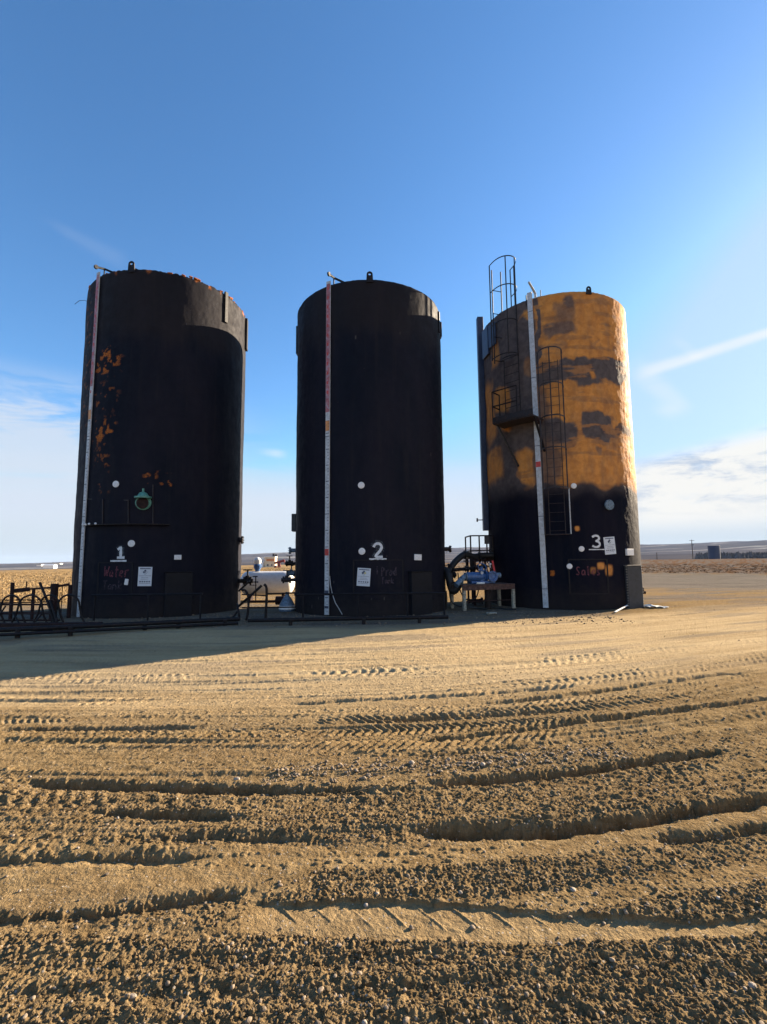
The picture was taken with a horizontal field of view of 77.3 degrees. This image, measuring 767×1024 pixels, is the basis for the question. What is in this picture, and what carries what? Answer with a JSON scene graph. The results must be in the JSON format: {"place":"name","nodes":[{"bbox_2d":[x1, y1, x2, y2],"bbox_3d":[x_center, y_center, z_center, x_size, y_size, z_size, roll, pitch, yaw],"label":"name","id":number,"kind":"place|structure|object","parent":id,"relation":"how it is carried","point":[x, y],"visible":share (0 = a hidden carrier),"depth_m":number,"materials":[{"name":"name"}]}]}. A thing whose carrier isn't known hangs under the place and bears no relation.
{"place":"outdoors","nodes":[
{"label":"outdoors","id":0,"kind":"place"},
{"bbox_2d":[0,567,294,602],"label":"dry grass","id":1,"kind":"structure","parent":0,"point":[46,583],"depth_m":42.88,"materials":[{"name":"plant"}]},
{"bbox_2d":[0,558,766,1023],"bbox_3d":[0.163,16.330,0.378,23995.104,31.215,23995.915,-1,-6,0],"label":"ground","id":2,"kind":"structure","parent":0,"point":[278,670],"depth_m":3.14,"materials":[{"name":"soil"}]},
{"bbox_2d":[2,581,71,619],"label":"pipe gate","id":3,"kind":"structure","parent":2,"relation":"on","point":[53,588],"depth_m":14.11,"materials":[{"name":"metal"}]},
{"bbox_2d":[43,564,56,568],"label":"farm building","id":4,"kind":"structure","parent":2,"relation":"on","point":[49,566],"depth_m":692.16,"materials":[{"name":"white metal"}]},
{"bbox_2d":[0,582,102,630],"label":"hoop rack","id":5,"kind":"object","parent":2,"relation":"on","point":[54,619],"visible":0.85,"depth_m":12.07,"materials":[{"name":"black metal"}]},
{"bbox_2d":[0,617,239,637],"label":"pipe rail","id":6,"kind":"object","parent":2,"relation":"on","point":[17,632],"visible":0.88,"depth_m":11.46,"materials":[{"name":"black metal"}]},
{"bbox_2d":[91,593,202,620],"bbox_3d":[-6.723,2.718,13.614,3.104,0.798,0.088,0,-6,-3],"label":"guard rail","id":7,"kind":"object","parent":2,"relation":"on","point":[147,595],"visible":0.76,"depth_m":13.62,"materials":[{"name":"black metal"}]},
{"bbox_2d":[71,261,252,618],"bbox_3d":[-7.788,-2.169,17.140,5.450,11.460,5.470,5,-8,-44],"label":"storage tank","id":8,"kind":"object","parent":2,"relation":"on","point":[159,494],"visible":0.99,"depth_m":14.99,"materials":[{"name":"metal"}]},
{"bbox_2d":[232,576,299,620],"bbox_3d":[-3.389,2.569,14.693,2.080,1.140,3.087,-1,-6,0],"label":"bent bar rack","id":9,"kind":"object","parent":2,"relation":"on","point":[253,593],"visible":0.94,"depth_m":13.24,"materials":[{"name":"black metal"}]},
{"bbox_2d":[250,596,283,604],"bbox_3d":[-4.326,3.256,17.638,1.350,0.312,0.320,-1,-6,0],"label":"suction pipe","id":10,"kind":"object","parent":2,"relation":"on","point":[277,600],"visible":0.71,"depth_m":17.68,"materials":[{"name":"black metal"}]},
{"bbox_2d":[241,557,294,599],"bbox_3d":[-4.938,2.844,20.420,2.322,1.839,1.002,-1,-6,0],"label":"propane tank","id":11,"kind":"object","parent":2,"relation":"on","point":[271,580],"visible":0.57,"depth_m":20.00,"materials":[{"name":"white metal"}]},
{"bbox_2d":[264,557,276,566],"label":"well site building","id":12,"kind":"structure","parent":2,"relation":"on","point":[269,561],"depth_m":147.73,"materials":[{"name":"white metal"}]},
{"bbox_2d":[274,559,284,567],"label":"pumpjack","id":13,"kind":"object","parent":2,"relation":"on","point":[279,562],"visible":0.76,"depth_m":139.06},
{"bbox_2d":[279,594,294,611],"bbox_3d":[-3.182,2.950,15.838,0.544,0.620,0.544,-1,-6,0],"label":"cone","id":14,"kind":"object","parent":2,"relation":"on","point":[287,600],"visible":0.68,"depth_m":15.66,"materials":[{"name":"blue paint"}]},
{"bbox_2d":[1,610,632,627],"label":"rubble","id":15,"kind":"object","parent":2,"relation":"on","point":[397,615],"visible":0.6,"depth_m":13.39,"materials":[{"name":"stone"}]},
{"bbox_2d":[248,615,448,625],"bbox_3d":[-0.878,2.817,12.352,5.152,0.228,0.153,0,-6,-4],"label":"pipe rail","id":16,"kind":"object","parent":2,"relation":"on","point":[363,619],"visible":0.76,"depth_m":12.34,"materials":[{"name":"black metal"}]},
{"bbox_2d":[281,271,456,616],"bbox_3d":[-0.441,-2.035,17.047,5.195,11.030,5.326,4,-7,-39],"label":"storage tank","id":17,"kind":"object","parent":2,"relation":"on","point":[368,517],"visible":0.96,"depth_m":14.86,"materials":[{"name":"metal"}]},
{"bbox_2d":[454,558,488,603],"bbox_3d":[3.163,2.377,16.630,1.532,1.583,0.724,1,-6,-14],"label":"manifold","id":18,"kind":"object","parent":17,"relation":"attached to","point":[471,568],"visible":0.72,"depth_m":16.79,"materials":[{"name":"black metal"}]},
{"bbox_2d":[294,592,445,617],"bbox_3d":[-0.373,2.673,13.601,4.301,0.758,0.068,0,-6,-1],"label":"guard rail","id":19,"kind":"object","parent":2,"relation":"on","point":[358,594],"visible":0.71,"depth_m":13.60,"materials":[{"name":"black metal"}]},
{"bbox_2d":[0,666,766,1023],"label":"soil clods","id":20,"kind":"object","parent":2,"relation":"on","point":[180,1000],"visible":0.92,"depth_m":1.93,"materials":[{"name":"brown soil"}]},
{"bbox_2d":[261,741,631,795],"bbox_3d":[0.573,2.010,3.781,2.967,0.126,0.706,0,-6,-7],"label":"gravel windrow","id":21,"kind":"object","parent":2,"relation":"on","point":[448,759],"visible":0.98,"depth_m":3.73,"materials":[{"name":"gravel"}]},
{"bbox_2d":[444,565,461,608],"bbox_3d":[2.263,2.463,15.770,0.435,1.452,0.835,3,-7,-31],"label":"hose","id":22,"kind":"object","parent":2,"relation":"on","point":[451,587],"visible":0.93,"depth_m":15.66,"materials":[{"name":"black rubber"}]},
{"bbox_2d":[447,550,493,604],"bbox_3d":[3.022,2.346,17.069,2.269,1.948,0.403,3,-7,-31],"label":"transfer pipe","id":23,"kind":"object","parent":2,"relation":"on","point":[458,558],"visible":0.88,"depth_m":17.13,"materials":[{"name":"black metal"}]},
{"bbox_2d":[465,535,493,603],"bbox_3d":[3.666,2.179,18.269,0.883,2.552,1.300,-1,-6,0],"label":"catwalk","id":24,"kind":"object","parent":2,"relation":"on","point":[486,542],"visible":0.55,"depth_m":17.83,"materials":[{"name":"black metal"}]},
{"bbox_2d":[450,582,515,610],"bbox_3d":[3.309,2.810,16.068,1.957,0.815,0.970,1,-6,-19],"label":"steel stand","id":25,"kind":"object","parent":2,"relation":"on","point":[487,588],"visible":0.88,"depth_m":15.84,"materials":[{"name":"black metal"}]},
{"bbox_2d":[454,561,500,587],"bbox_3d":[3.107,2.054,15.978,1.892,0.866,0.492,2,-6,-21],"label":"pump","id":26,"kind":"object","parent":25,"relation":"on","point":[485,576],"visible":1,"depth_m":15.94,"materials":[{"name":"blue paint"}]},
{"bbox_2d":[470,607,515,609],"bbox_3d":[3.549,3.157,15.716,1.566,0.050,0.633,-3,-6,22],"label":"loose hose","id":27,"kind":"object","parent":2,"relation":"on","point":[493,607],"visible":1,"depth_m":15.62,"materials":[{"name":"black rubber"}]},
{"bbox_2d":[476,255,645,609],"bbox_3d":[6.386,-2.766,18.451,6.024,12.634,5.464,2,-6,-21],"label":"storage tank","id":28,"kind":"object","parent":2,"relation":"on","point":[560,521],"visible":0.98,"depth_m":16.29,"materials":[{"name":"metal"}]},
{"bbox_2d":[644,604,667,607],"bbox_3d":[8.870,3.074,15.672,0.690,0.114,0.596,-1,-6,0],"label":"plastic sheet","id":29,"kind":"object","parent":2,"relation":"on","point":[650,605],"visible":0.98,"depth_m":15.58,"materials":[{"name":"white plastic"}]},
{"bbox_2d":[707,545,720,558],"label":"storage tank","id":30,"kind":"object","parent":2,"relation":"on","point":[713,551],"visible":0.87,"depth_m":296.31,"materials":[{"name":"metal"}]},
{"bbox_2d":[694,551,766,558],"bbox_3d":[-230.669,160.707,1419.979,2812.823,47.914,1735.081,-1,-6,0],"label":"distant wood","id":31,"kind":"object","parent":2,"relation":"on","point":[738,555],"visible":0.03,"depth_m":740.97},
{"bbox_2d":[0,540,766,569],"bbox_3d":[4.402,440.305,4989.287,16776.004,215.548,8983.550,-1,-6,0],"label":"hills","id":32,"kind":"structure","parent":0,"point":[672,551],"depth_m":3423.52,"materials":[{"name":"brown soil"}]},
{"bbox_2d":[0,0,766,563],"label":"sky","id":33,"kind":"structure","parent":0,"point":[255,151],"materials":[{"name":"blue"}]},
{"bbox_2d":[467,597,482,603],"bbox_3d":[3.340,3.233,17.479,0.550,0.234,0.240,0,-6,-6],"label":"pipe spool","id":34,"kind":"object","parent":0,"point":[481,599],"visible":0.65,"depth_m":17.43},
{"bbox_2d":[445,564,766,572],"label":"dry grass","id":35,"kind":"structure","parent":0,"point":[692,566],"depth_m":74.71,"materials":[{"name":"brown plant"}]}
]}

